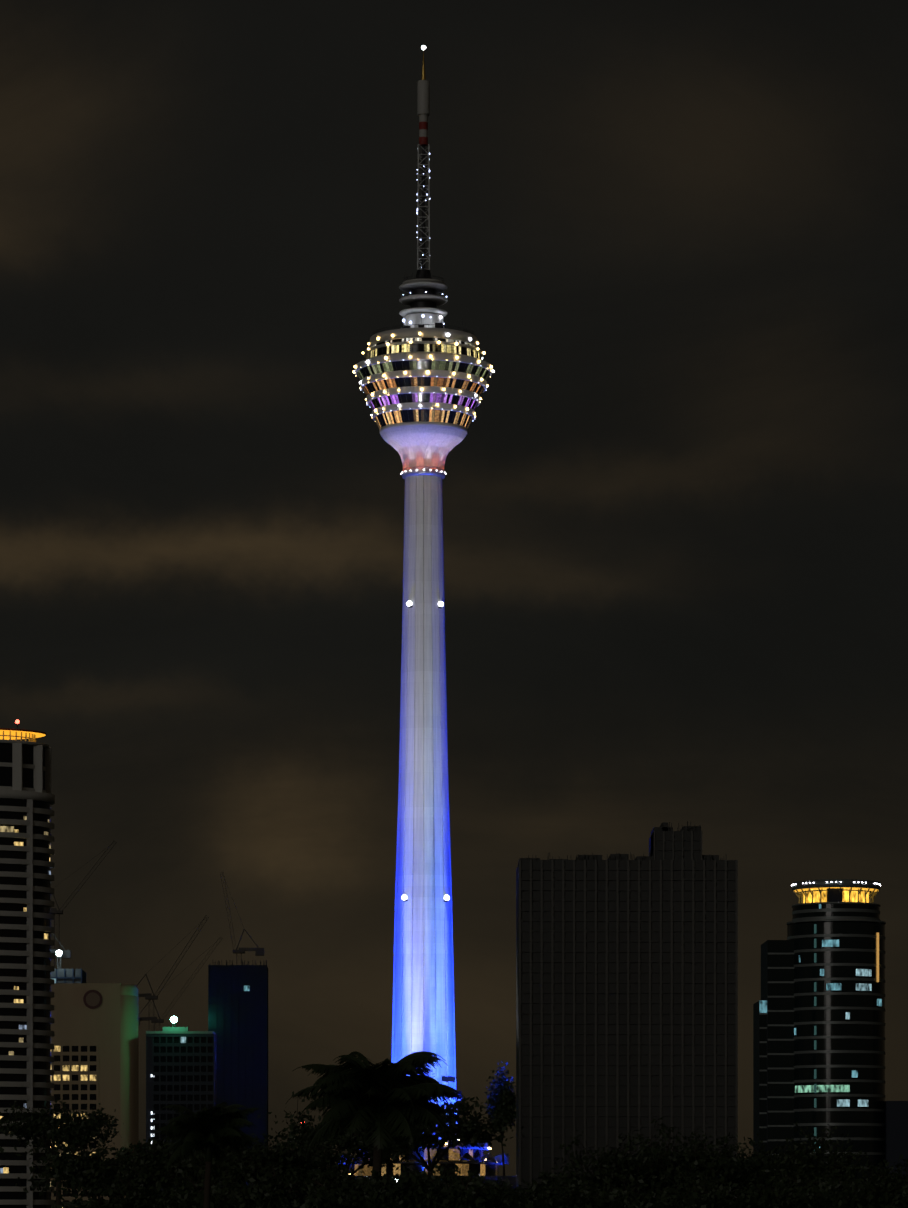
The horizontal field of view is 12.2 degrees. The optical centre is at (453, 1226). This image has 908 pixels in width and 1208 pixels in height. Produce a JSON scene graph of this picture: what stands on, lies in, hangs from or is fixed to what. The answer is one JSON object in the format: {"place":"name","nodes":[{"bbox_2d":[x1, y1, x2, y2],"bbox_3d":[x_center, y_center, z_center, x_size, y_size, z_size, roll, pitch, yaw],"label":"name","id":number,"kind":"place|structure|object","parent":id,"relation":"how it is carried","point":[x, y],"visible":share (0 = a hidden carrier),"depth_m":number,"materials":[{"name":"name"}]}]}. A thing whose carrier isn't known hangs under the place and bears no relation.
{"place":"outdoors","nodes":[
{"label":"outdoors","id":0,"kind":"place"},
{"bbox_2d":[51,841,222,1030],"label":"construction cranes","id":1,"kind":"object","parent":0,"point":[147,996],"visible":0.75,"depth_m":2394.29,"materials":[{"name":"grey metal"}]},
{"bbox_2d":[51,1176,745,1207],"bbox_3d":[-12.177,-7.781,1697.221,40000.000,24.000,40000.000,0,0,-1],"label":"ground","id":2,"kind":"structure","parent":0,"point":[512,1179],"depth_m":1558.63,"materials":[{"name":"black"}]},
{"bbox_2d":[0,720,54,1207],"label":"condo tower","id":3,"kind":"structure","parent":2,"relation":"on","point":[27,799],"depth_m":1049.75,"materials":[{"name":"black"}]},
{"bbox_2d":[51,933,138,1201],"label":"beige block","id":4,"kind":"structure","parent":2,"relation":"on","point":[95,1041],"depth_m":1495.60,"materials":[{"name":"grey concrete"}]},
{"bbox_2d":[146,1016,215,1196],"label":"building","id":5,"kind":"structure","parent":2,"relation":"on","point":[181,1066],"depth_m":1495.68,"materials":[{"name":"black glass"}]},
{"bbox_2d":[208,872,267,1153],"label":"slim tower under construction","id":6,"kind":"structure","parent":2,"relation":"on","point":[238,1010],"depth_m":1895.83,"materials":[{"name":"blue glass"}]},
{"bbox_2d":[152,1051,467,1207],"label":"palm trees","id":7,"kind":"object","parent":2,"relation":"on","point":[356,1091],"visible":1,"depth_m":211.18,"materials":[{"name":"green plant"}]},
{"bbox_2d":[114,1061,515,1175],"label":"hill trees","id":8,"kind":"object","parent":2,"relation":"on","point":[503,1095],"visible":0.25,"depth_m":1648.65,"materials":[{"name":"green plant"}]},
{"bbox_2d":[353,45,494,1161],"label":"communications tower","id":9,"kind":"structure","parent":2,"relation":"on","point":[423,374],"depth_m":1688.43,"materials":[{"name":"concrete"}]},
{"bbox_2d":[340,1141,508,1175],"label":"tower podium","id":10,"kind":"object","parent":2,"relation":"on","point":[467,1158],"visible":0.38,"depth_m":1675.56,"materials":[{"name":"grey"}]},
{"bbox_2d":[0,1074,907,1207],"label":"trees","id":11,"kind":"object","parent":2,"relation":"on","point":[282,1176],"visible":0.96,"depth_m":465.62,"materials":[{"name":"green plant"}]},
{"bbox_2d":[516,821,737,1200],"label":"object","id":12,"kind":"structure","parent":2,"relation":"on","point":[626,995],"depth_m":1398.17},
{"bbox_2d":[753,879,907,1188],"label":"round office tower","id":13,"kind":"structure","parent":2,"relation":"on","point":[818,1037],"depth_m":1203.01,"materials":[{"name":"black glass"}]},
{"bbox_2d":[0,0,907,1175],"label":"sky","id":14,"kind":"structure","parent":0,"point":[672,235],"materials":[{"name":"black"}]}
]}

